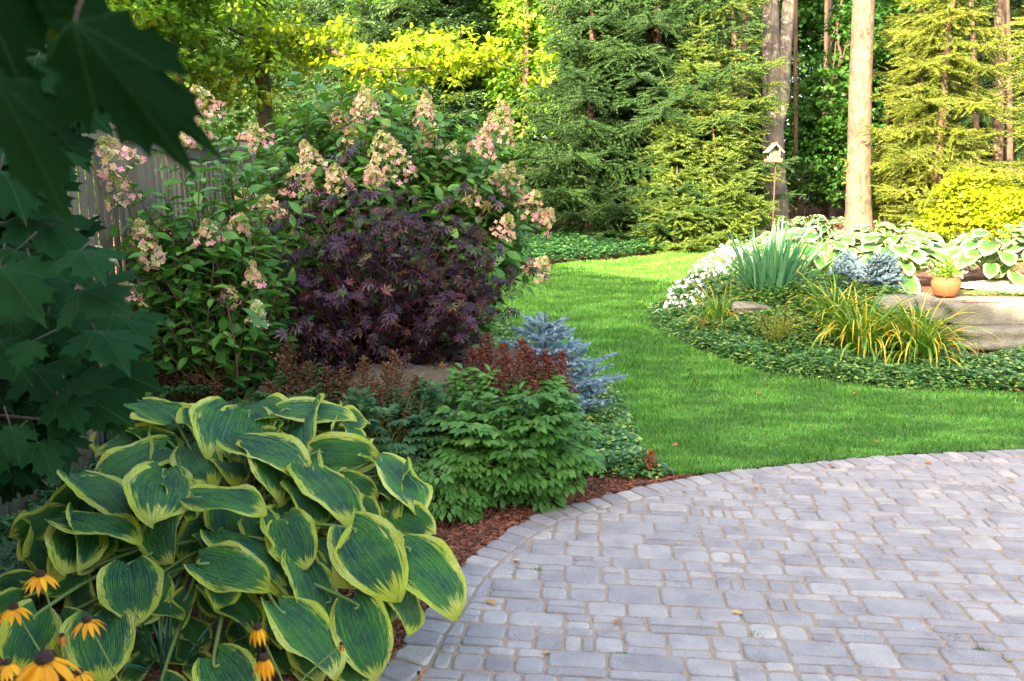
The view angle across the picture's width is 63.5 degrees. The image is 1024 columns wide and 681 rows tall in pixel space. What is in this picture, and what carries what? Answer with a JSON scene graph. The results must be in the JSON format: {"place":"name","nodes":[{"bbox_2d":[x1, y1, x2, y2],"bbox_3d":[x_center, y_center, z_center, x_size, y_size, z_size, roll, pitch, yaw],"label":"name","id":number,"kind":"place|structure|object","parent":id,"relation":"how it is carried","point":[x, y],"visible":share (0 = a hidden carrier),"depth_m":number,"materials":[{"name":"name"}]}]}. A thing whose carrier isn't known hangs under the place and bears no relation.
{"place":"outdoors","nodes":[
{"label":"outdoors","id":0,"kind":"place"},
{"bbox_2d":[135,562,285,679],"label":"ornamental grass","id":1,"kind":"object","parent":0,"point":[244,628],"depth_m":2.96,"materials":[{"name":"green plant"}]},
{"bbox_2d":[0,190,1023,680],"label":"ground","id":2,"kind":"structure","parent":0,"point":[972,274],"depth_m":8.38,"materials":[{"name":"brown soil"}]},
{"bbox_2d":[0,658,21,680],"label":"black eyed susan","id":3,"kind":"object","parent":2,"relation":"on","point":[6,669],"visible":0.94,"depth_m":1.57,"materials":[{"name":"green plant"}]},
{"bbox_2d":[0,602,39,651],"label":"black eyed susan","id":4,"kind":"object","parent":2,"relation":"on","point":[12,612],"visible":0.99,"depth_m":1.82,"materials":[{"name":"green plant"}]},
{"bbox_2d":[23,570,67,667],"bbox_3d":[-1.067,0.915,1.977,0.084,0.822,0.164,0,10,0],"label":"black eyed susan","id":5,"kind":"object","parent":2,"relation":"on","point":[40,581],"visible":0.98,"depth_m":1.86,"materials":[{"name":"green plant"}]},
{"bbox_2d":[14,649,83,680],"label":"black eyed susan","id":6,"kind":"object","parent":2,"relation":"on","point":[34,671],"visible":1,"depth_m":1.24,"materials":[{"name":"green plant"}]},
{"bbox_2d":[65,667,97,680],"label":"black eyed susan","id":7,"kind":"object","parent":2,"relation":"on","point":[79,675],"visible":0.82,"depth_m":1.63,"materials":[{"name":"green plant"}]},
{"bbox_2d":[71,615,119,680],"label":"black eyed susan","id":8,"kind":"object","parent":2,"relation":"on","point":[86,619],"visible":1,"depth_m":1.83,"materials":[{"name":"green plant"}]},
{"bbox_2d":[0,434,224,610],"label":"pachysandra","id":9,"kind":"object","parent":2,"relation":"on","point":[7,549],"visible":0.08,"depth_m":3.75,"materials":[{"name":"green plant"}]},
{"bbox_2d":[0,0,228,504],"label":"maple tree","id":10,"kind":"object","parent":2,"relation":"on","point":[71,71],"visible":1,"depth_m":1.50,"materials":[{"name":"green plant"}]},
{"bbox_2d":[69,0,186,288],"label":"maple tree","id":11,"kind":"object","parent":2,"relation":"on","point":[154,12],"visible":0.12,"depth_m":10.51,"materials":[{"name":"green plant"}]},
{"bbox_2d":[0,123,259,540],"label":"wooden fence","id":12,"kind":"object","parent":2,"relation":"on","point":[141,176],"visible":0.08,"depth_m":5.27,"materials":[{"name":"grey wood"}]},
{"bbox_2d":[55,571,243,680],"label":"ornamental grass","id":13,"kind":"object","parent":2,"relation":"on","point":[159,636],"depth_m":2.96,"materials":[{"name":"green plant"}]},
{"bbox_2d":[76,0,273,205],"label":"maple tree","id":14,"kind":"object","parent":2,"relation":"on","point":[193,39],"visible":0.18,"depth_m":11.74,"materials":[{"name":"green plant"}]},
{"bbox_2d":[70,128,315,433],"bbox_3d":[-1.964,-0.304,5.320,1.375,2.077,1.267,0,10,0],"label":"hydrangea","id":15,"kind":"object","parent":2,"relation":"on","point":[219,300],"visible":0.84,"depth_m":5.05,"materials":[{"name":"green plant"}]},
{"bbox_2d":[154,354,263,446],"bbox_3d":[-1.836,0.424,5.074,0.804,0.718,0.579,0,10,0],"label":"astilbe","id":16,"kind":"object","parent":2,"relation":"on","point":[187,390],"visible":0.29,"depth_m":5.03,"materials":[{"name":"green plant"}]},
{"bbox_2d":[174,0,266,141],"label":"forest tree","id":17,"kind":"object","parent":2,"relation":"on","point":[217,89],"visible":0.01,"depth_m":25.21,"materials":[{"name":"green plant"}]},
{"bbox_2d":[159,106,289,223],"bbox_3d":[-4.354,-2.145,12.823,2.328,2.822,2.571,-3,10,-18],"label":"understorey shrub","id":18,"kind":"object","parent":2,"relation":"on","point":[231,127],"visible":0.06,"depth_m":12.41,"materials":[{"name":"green plant"}]},
{"bbox_2d":[0,392,466,680],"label":"hosta","id":19,"kind":"object","parent":2,"relation":"on","point":[131,505],"visible":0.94,"depth_m":3.12,"materials":[{"name":"green plant"}]},
{"bbox_2d":[180,0,313,179],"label":"hemlock tree","id":20,"kind":"object","parent":2,"relation":"on","point":[226,121],"visible":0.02,"depth_m":22.26,"materials":[{"name":"green plant"}]},
{"bbox_2d":[254,652,274,680],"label":"black eyed susan","id":21,"kind":"object","parent":2,"relation":"on","point":[264,667],"visible":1,"depth_m":1.62,"materials":[{"name":"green plant"}]},
{"bbox_2d":[250,623,282,680],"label":"black eyed susan","id":22,"kind":"object","parent":2,"relation":"on","point":[259,633],"visible":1,"depth_m":1.83,"materials":[{"name":"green plant"}]},
{"bbox_2d":[248,341,343,433],"bbox_3d":[-1.266,0.397,5.074,0.633,0.769,0.604,7,12,33],"label":"astilbe","id":23,"kind":"object","parent":2,"relation":"on","point":[288,391],"visible":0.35,"depth_m":5.08,"materials":[{"name":"green plant"}]},
{"bbox_2d":[237,0,391,205],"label":"hemlock tree","id":24,"kind":"object","parent":2,"relation":"on","point":[313,7],"visible":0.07,"depth_m":19.97,"materials":[{"name":"green plant"}]},
{"bbox_2d":[264,102,375,197],"bbox_3d":[-3.425,-2.721,14.693,2.507,3.039,2.768,5,11,24],"label":"understorey shrub","id":25,"kind":"object","parent":2,"relation":"on","point":[296,133],"visible":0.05,"depth_m":14.32,"materials":[{"name":"green plant"}]},
{"bbox_2d":[172,0,559,249],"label":"oak tree","id":26,"kind":"object","parent":2,"relation":"on","point":[261,49],"visible":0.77,"depth_m":12.51,"materials":[{"name":"yellow plant"}]},
{"bbox_2d":[180,63,555,355],"bbox_3d":[-1.043,-0.865,6.680,2.776,2.706,1.952,0,10,0],"label":"hydrangea","id":27,"kind":"object","parent":2,"relation":"on","point":[432,182],"visible":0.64,"depth_m":6.42,"materials":[{"name":"green plant"}]},
{"bbox_2d":[315,349,455,501],"bbox_3d":[-0.719,0.499,4.660,0.899,0.813,0.799,0,10,0],"label":"astilbe","id":28,"kind":"object","parent":2,"relation":"on","point":[405,426],"visible":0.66,"depth_m":4.63,"materials":[{"name":"green plant"}]},
{"bbox_2d":[341,115,435,183],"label":"understorey shrub","id":29,"kind":"object","parent":2,"relation":"on","point":[388,128],"visible":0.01,"depth_m":15.44,"materials":[{"name":"green plant"}]},
{"bbox_2d":[279,0,505,193],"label":"hemlock tree","id":30,"kind":"object","parent":2,"relation":"on","point":[385,17],"visible":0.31,"depth_m":18.32,"materials":[{"name":"green plant"}]},
{"bbox_2d":[257,143,551,401],"bbox_3d":[-0.862,-0.308,5.612,2.298,2.039,1.409,0,10,0],"label":"japanese maple","id":31,"kind":"object","parent":2,"relation":"on","point":[373,331],"visible":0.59,"depth_m":5.52,"materials":[{"name":"purple plant"}]},
{"bbox_2d":[343,362,478,448],"bbox_3d":[-0.672,0.442,5.507,0.932,0.598,0.762,0,10,0],"label":"boulder","id":32,"kind":"object","parent":2,"relation":"on","point":[438,375],"visible":0.13,"depth_m":5.26,"materials":[{"name":"stone"}]},
{"bbox_2d":[443,347,527,388],"bbox_3d":[-0.284,0.243,6.030,0.827,0.380,0.667,0,10,0],"label":"boulder","id":33,"kind":"object","parent":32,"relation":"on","point":[477,351],"visible":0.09,"depth_m":5.81,"materials":[{"name":"brown stone"}]},
{"bbox_2d":[172,448,700,680],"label":"bark mulch","id":34,"kind":"object","parent":2,"relation":"on","point":[464,540],"visible":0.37,"depth_m":4.38,"materials":[{"name":"brown wood"}]},
{"bbox_2d":[398,446,498,523],"bbox_3d":[-0.407,0.784,4.489,0.676,0.417,0.615,0,10,0],"label":"astilbe","id":35,"kind":"object","parent":2,"relation":"on","point":[445,502],"visible":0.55,"depth_m":4.31,"materials":[{"name":"green plant"}]},
{"bbox_2d":[368,0,546,206],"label":"hemlock tree","id":36,"kind":"object","parent":2,"relation":"on","point":[452,4],"visible":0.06,"depth_m":20.12,"materials":[{"name":"green plant"}]},
{"bbox_2d":[432,125,519,206],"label":"understorey shrub","id":37,"kind":"object","parent":2,"relation":"on","point":[496,154],"visible":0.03,"depth_m":16.96,"materials":[{"name":"green plant"}]},
{"bbox_2d":[467,310,534,353],"bbox_3d":[-0.421,-0.198,9.514,1.217,0.471,4.230,-1,10,-6],"label":"vinca","id":38,"kind":"object","parent":2,"relation":"on","point":[505,329],"visible":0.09,"depth_m":8.94,"materials":[{"name":"green plant"}]},
{"bbox_2d":[413,333,606,514],"bbox_3d":[-0.045,0.482,4.832,1.171,0.909,1.218,0,10,0],"label":"astilbe","id":39,"kind":"object","parent":2,"relation":"on","point":[533,451],"visible":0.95,"depth_m":4.50,"materials":[{"name":"green plant"}]},
{"bbox_2d":[479,133,564,218],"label":"understorey shrub","id":40,"kind":"object","parent":2,"relation":"on","point":[505,158],"visible":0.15,"depth_m":17.87,"materials":[{"name":"green plant"}]},
{"bbox_2d":[474,0,600,223],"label":"maple tree","id":41,"kind":"object","parent":2,"relation":"on","point":[524,19],"visible":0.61,"depth_m":19.17,"materials":[{"name":"green plant"}]},
{"bbox_2d":[69,1,1023,202],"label":"woodland","id":42,"kind":"object","parent":2,"relation":"on","point":[791,94],"depth_m":39.38,"materials":[{"name":"green plant"}]},
{"bbox_2d":[491,0,620,199],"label":"forest tree","id":43,"kind":"object","parent":2,"relation":"on","point":[531,62],"depth_m":28.81,"materials":[{"name":"green plant"}]},
{"bbox_2d":[496,310,628,412],"bbox_3d":[0.236,0.187,6.330,1.363,0.870,0.873,8,12,37],"label":"blue spruce","id":44,"kind":"object","parent":2,"relation":"on","point":[586,383],"visible":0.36,"depth_m":6.20,"materials":[{"name":"blue plant"}]},
{"bbox_2d":[503,0,675,244],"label":"spruce tree","id":45,"kind":"object","parent":2,"relation":"on","point":[573,82],"visible":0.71,"depth_m":16.13,"materials":[{"name":"green plant"}]},
{"bbox_2d":[568,367,674,478],"bbox_3d":[0.592,0.508,6.526,0.727,0.186,3.099,0,10,-2],"label":"vinca","id":46,"kind":"object","parent":2,"relation":"on","point":[620,432],"visible":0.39,"depth_m":5.53,"materials":[{"name":"green plant"}]},
{"bbox_2d":[532,0,714,218],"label":"hemlock tree","id":47,"kind":"object","parent":2,"relation":"on","point":[680,57],"visible":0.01,"depth_m":21.62,"materials":[{"name":"green plant"}]},
{"bbox_2d":[502,223,755,272],"bbox_3d":[0.743,-1.862,16.141,4.820,0.860,9.432,9,13,42],"label":"vinca","id":48,"kind":"object","parent":2,"relation":"on","point":[604,245],"visible":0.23,"depth_m":15.20,"materials":[{"name":"green plant"}]},
{"bbox_2d":[535,0,805,241],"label":"spruce tree","id":49,"kind":"object","parent":2,"relation":"on","point":[663,28],"visible":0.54,"depth_m":15.90,"materials":[{"name":"green plant"}]},
{"bbox_2d":[618,108,736,254],"bbox_3d":[3.100,-2.864,15.416,2.254,2.897,1.967,0,10,0],"label":"spruce tree","id":50,"kind":"object","parent":2,"relation":"on","point":[686,144],"visible":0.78,"depth_m":15.27,"materials":[{"name":"green plant"}]},
{"bbox_2d":[667,277,705,303],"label":"impatiens","id":51,"kind":"object","parent":2,"relation":"on","point":[670,295],"visible":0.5,"depth_m":10.49,"materials":[{"name":"white plant"}]},
{"bbox_2d":[620,6,778,245],"bbox_3d":[3.682,-4.009,16.122,3.144,4.912,3.172,0,10,0],"label":"spruce tree","id":52,"kind":"object","parent":2,"relation":"on","point":[697,63],"visible":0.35,"depth_m":15.73,"materials":[{"name":"green plant"}]},
{"bbox_2d":[686,257,726,288],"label":"impatiens","id":53,"kind":"object","parent":2,"relation":"on","point":[705,272],"visible":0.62,"depth_m":10.81,"materials":[{"name":"white plant"}]},
{"bbox_2d":[672,280,760,332],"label":"daylily","id":54,"kind":"object","parent":2,"relation":"on","point":[711,312],"visible":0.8,"depth_m":9.16,"materials":[{"name":"green plant"}]},
{"bbox_2d":[654,73,779,250],"bbox_3d":[3.868,-3.206,15.724,2.392,3.695,2.415,2,10,12],"label":"spruce tree","id":55,"kind":"object","parent":2,"relation":"on","point":[710,157],"visible":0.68,"depth_m":15.37,"materials":[{"name":"green plant"}]},
{"bbox_2d":[702,244,745,276],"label":"impatiens","id":56,"kind":"object","parent":2,"relation":"on","point":[719,252],"visible":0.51,"depth_m":11.04,"materials":[{"name":"white plant"}]},
{"bbox_2d":[674,0,789,242],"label":"spruce tree","id":57,"kind":"object","parent":2,"relation":"on","point":[754,102],"visible":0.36,"depth_m":16.04,"materials":[{"name":"green plant"}]},
{"bbox_2d":[734,3,751,190],"bbox_3d":[5.446,-10.479,20.763,6.294,14.888,5.600,2,10,14],"label":"woodland tree","id":58,"kind":"object","parent":2,"relation":"on","point":[744,45],"visible":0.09,"depth_m":20.94,"materials":[{"name":"brown plant"}]},
{"bbox_2d":[671,0,821,211],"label":"hemlock tree","id":59,"kind":"object","parent":2,"relation":"on","point":[759,78],"visible":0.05,"depth_m":23.18,"materials":[{"name":"green plant"}]},
{"bbox_2d":[731,301,770,314],"bbox_3d":[2.630,-0.357,9.076,0.461,0.144,0.336,0,10,0],"label":"boulder","id":60,"kind":"object","parent":2,"relation":"on","point":[737,307],"visible":0.55,"depth_m":8.94,"materials":[{"name":"stone"}]},
{"bbox_2d":[763,142,784,231],"bbox_3d":[4.575,-2.427,14.600,0.310,2.078,0.280,0,10,0],"label":"bird feeder","id":61,"kind":"object","parent":2,"relation":"on","point":[773,157],"visible":0.95,"depth_m":14.40,"materials":[{"name":"white wood"}]},
{"bbox_2d":[762,0,794,230],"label":"twin trunk tree","id":62,"kind":"object","parent":2,"relation":"on","point":[777,44],"visible":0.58,"depth_m":18.12,"materials":[{"name":"grey plant"}]},
{"bbox_2d":[709,0,850,208],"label":"forest tree","id":63,"kind":"object","parent":2,"relation":"on","point":[807,11],"visible":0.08,"depth_m":26.06,"materials":[{"name":"green plant"}]},
{"bbox_2d":[742,305,822,344],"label":"feathery perennial","id":64,"kind":"object","parent":2,"relation":"on","point":[779,329],"visible":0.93,"depth_m":8.37,"materials":[{"name":"green plant"}]},
{"bbox_2d":[717,215,854,293],"bbox_3d":[2.995,-0.981,9.312,1.528,0.858,1.552,0,10,0],"label":"iris","id":65,"kind":"object","parent":2,"relation":"on","point":[773,264],"visible":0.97,"depth_m":9.13,"materials":[{"name":"green plant"}]},
{"bbox_2d":[749,231,824,256],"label":"hosta","id":66,"kind":"object","parent":2,"relation":"on","point":[769,233],"visible":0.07,"depth_m":12.31,"materials":[{"name":"green plant"}]},
{"bbox_2d":[771,217,809,234],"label":"hosta","id":67,"kind":"object","parent":2,"relation":"on","point":[796,220],"visible":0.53,"depth_m":17.29,"materials":[{"name":"green plant"}]},
{"bbox_2d":[785,0,805,218],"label":"woodland tree","id":68,"kind":"object","parent":2,"relation":"on","point":[795,212],"visible":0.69,"depth_m":20.21,"materials":[{"name":"brown plant"}]},
{"bbox_2d":[785,149,840,220],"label":"understorey shrub","id":69,"kind":"object","parent":2,"relation":"on","point":[805,175],"visible":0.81,"depth_m":20.02,"materials":[{"name":"green plant"}]},
{"bbox_2d":[760,0,877,207],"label":"forest tree","id":70,"kind":"object","parent":2,"relation":"on","point":[800,50],"visible":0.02,"depth_m":32.16,"materials":[{"name":"green plant"}]},
{"bbox_2d":[810,217,843,239],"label":"hosta","id":71,"kind":"object","parent":2,"relation":"on","point":[824,228],"visible":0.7,"depth_m":17.20,"materials":[{"name":"green plant"}]},
{"bbox_2d":[782,227,874,274],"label":"hosta","id":72,"kind":"object","parent":2,"relation":"on","point":[841,239],"visible":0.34,"depth_m":10.00,"materials":[{"name":"green plant"}]},
{"bbox_2d":[820,0,840,216],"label":"woodland tree","id":73,"kind":"object","parent":2,"relation":"on","point":[828,5],"visible":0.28,"depth_m":22.88,"materials":[{"name":"brown plant"}]},
{"bbox_2d":[647,265,1023,391],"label":"vinca","id":74,"kind":"object","parent":2,"relation":"on","point":[993,366],"depth_m":8.24,"materials":[{"name":"green plant"}]},
{"bbox_2d":[776,268,898,345],"bbox_3d":[3.360,-0.309,8.600,1.322,1.007,1.173,0,10,0],"label":"daylily","id":75,"kind":"object","parent":2,"relation":"on","point":[835,294],"visible":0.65,"depth_m":8.52,"materials":[{"name":"green plant"}]},
{"bbox_2d":[784,0,903,220],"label":"dogwood tree","id":76,"kind":"object","parent":2,"relation":"on","point":[827,132],"visible":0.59,"depth_m":20.37,"materials":[{"name":"green plant"}]},
{"bbox_2d":[815,144,876,217],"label":"understorey shrub","id":77,"kind":"object","parent":2,"relation":"on","point":[840,180],"visible":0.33,"depth_m":20.27,"materials":[{"name":"green plant"}]},
{"bbox_2d":[843,0,874,232],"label":"woodland tree","id":78,"kind":"object","parent":2,"relation":"on","point":[858,206],"visible":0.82,"depth_m":15.94,"materials":[{"name":"brown plant"}]},
{"bbox_2d":[785,281,938,364],"bbox_3d":[3.494,-0.062,8.222,1.461,1.048,1.598,0,10,0],"label":"daylily","id":79,"kind":"object","parent":2,"relation":"on","point":[854,339],"visible":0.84,"depth_m":8.09,"materials":[{"name":"green plant"}]},
{"bbox_2d":[824,247,905,290],"bbox_3d":[3.966,-0.788,9.304,0.864,0.514,0.846,0,10,0],"label":"blue spruce","id":80,"kind":"object","parent":2,"relation":"on","point":[878,270],"visible":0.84,"depth_m":9.13,"materials":[{"name":"blue plant"}]},
{"bbox_2d":[850,220,899,246],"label":"hosta","id":81,"kind":"object","parent":2,"relation":"on","point":[859,228],"visible":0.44,"depth_m":15.78,"materials":[{"name":"green plant"}]},
{"bbox_2d":[813,0,967,217],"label":"dogwood tree","id":82,"kind":"object","parent":2,"relation":"on","point":[892,7],"visible":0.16,"depth_m":21.39,"materials":[{"name":"green plant"}]},
{"bbox_2d":[827,229,962,291],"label":"hosta","id":83,"kind":"object","parent":2,"relation":"on","point":[912,262],"visible":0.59,"depth_m":9.65,"materials":[{"name":"green plant"}]},
{"bbox_2d":[861,291,933,315],"bbox_3d":[4.218,-0.393,9.027,0.862,0.280,0.556,0,10,0],"label":"boulder","id":84,"kind":"object","parent":2,"relation":"on","point":[920,298],"visible":0.41,"depth_m":8.79,"materials":[{"name":"stone"}]},
{"bbox_2d":[875,222,921,247],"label":"hosta","id":85,"kind":"object","parent":2,"relation":"on","point":[896,238],"visible":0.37,"depth_m":15.52,"materials":[{"name":"green plant"}]},
{"bbox_2d":[809,0,990,215],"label":"hemlock tree","id":86,"kind":"object","parent":2,"relation":"on","point":[880,123],"visible":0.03,"depth_m":23.57,"materials":[{"name":"green plant"}]},
{"bbox_2d":[841,0,985,238],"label":"spruce tree","id":87,"kind":"object","parent":2,"relation":"on","point":[909,121],"visible":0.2,"depth_m":16.86,"materials":[{"name":"green plant"}]},
{"bbox_2d":[844,287,1002,384],"bbox_3d":[3.885,0.019,8.003,1.482,1.058,1.490,0,10,0],"label":"daylily","id":88,"kind":"object","parent":2,"relation":"on","point":[931,339],"visible":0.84,"depth_m":7.88,"materials":[{"name":"green plant"}]},
{"bbox_2d":[841,0,1023,241],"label":"spruce tree","id":89,"kind":"object","parent":2,"relation":"on","point":[942,100],"visible":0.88,"depth_m":15.44,"materials":[{"name":"green plant"}]},
{"bbox_2d":[906,159,1023,245],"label":"golden shrub","id":90,"kind":"object","parent":2,"relation":"on","point":[967,198],"visible":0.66,"depth_m":14.67,"materials":[{"name":"yellow plant"}]},
{"bbox_2d":[922,0,1023,183],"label":"hemlock tree","id":91,"kind":"object","parent":2,"relation":"on","point":[987,84],"visible":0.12,"depth_m":23.15,"materials":[{"name":"green plant"}]},
{"bbox_2d":[967,0,979,162],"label":"woodland tree","id":92,"kind":"object","parent":2,"relation":"on","point":[975,120],"visible":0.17,"depth_m":20.23,"materials":[{"name":"brown plant"}]},
{"bbox_2d":[929,224,1023,285],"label":"hosta","id":93,"kind":"object","parent":2,"relation":"on","point":[972,248],"visible":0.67,"depth_m":10.18,"materials":[{"name":"green plant"}]},
{"bbox_2d":[945,324,1023,350],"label":"stone block","id":94,"kind":"structure","parent":2,"relation":"on","point":[1010,336],"depth_m":8.27,"materials":[{"name":"stone"}]},
{"bbox_2d":[928,296,1023,325],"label":"stone block","id":95,"kind":"structure","parent":94,"relation":"on","point":[1010,311],"depth_m":8.40,"materials":[{"name":"stone"}]},
{"bbox_2d":[926,252,966,296],"bbox_3d":[4.612,-0.710,8.759,0.384,0.479,0.372,0,10,0],"label":"flower pot","id":96,"kind":"object","parent":95,"relation":"on","point":[944,284],"visible":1,"depth_m":8.69,"materials":[{"name":"ceramic"}]},
{"bbox_2d":[930,289,1023,295],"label":"thyme carpet","id":97,"kind":"object","parent":95,"relation":"on","point":[998,292],"visible":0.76,"depth_m":8.94,"materials":[{"name":"green plant"}]},
{"bbox_2d":[961,280,1023,292],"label":"gravel bed","id":98,"kind":"object","parent":2,"relation":"on","point":[1000,285],"visible":0.81,"depth_m":9.75,"materials":[{"name":"beige gravel"}]},
{"bbox_2d":[967,5,1023,189],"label":"spruce tree","id":99,"kind":"object","parent":2,"relation":"on","point":[1011,174],"visible":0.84,"depth_m":14.29,"materials":[{"name":"green plant"}]},
{"bbox_2d":[973,188,1023,258],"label":"golden shrub","id":100,"kind":"object","parent":2,"relation":"on","point":[1009,211],"visible":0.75,"depth_m":13.76,"materials":[{"name":"yellow plant"}]},
{"bbox_2d":[986,0,1011,235],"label":"woodland tree","id":101,"kind":"object","parent":2,"relation":"on","point":[997,126],"visible":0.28,"depth_m":17.31,"materials":[{"name":"brown plant"}]},
{"bbox_2d":[987,220,1023,278],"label":"hosta","id":102,"kind":"object","parent":2,"relation":"on","point":[1016,245],"visible":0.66,"depth_m":10.19,"materials":[{"name":"green plant"}]},
{"bbox_2d":[1003,0,1021,183],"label":"woodland tree","id":103,"kind":"object","parent":2,"relation":"on","point":[1008,153],"visible":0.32,"depth_m":18.79,"materials":[{"name":"brown plant"}]},
{"bbox_2d":[379,449,1023,680],"bbox_3d":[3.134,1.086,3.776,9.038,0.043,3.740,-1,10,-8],"label":"patio paving","id":104,"kind":"structure","parent":0,"point":[872,654],"depth_m":3.71,"materials":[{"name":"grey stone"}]},
{"bbox_2d":[492,239,1023,474],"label":"lawn","id":105,"kind":"structure","parent":0,"point":[889,453],"depth_m":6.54,"materials":[{"name":"plant"}]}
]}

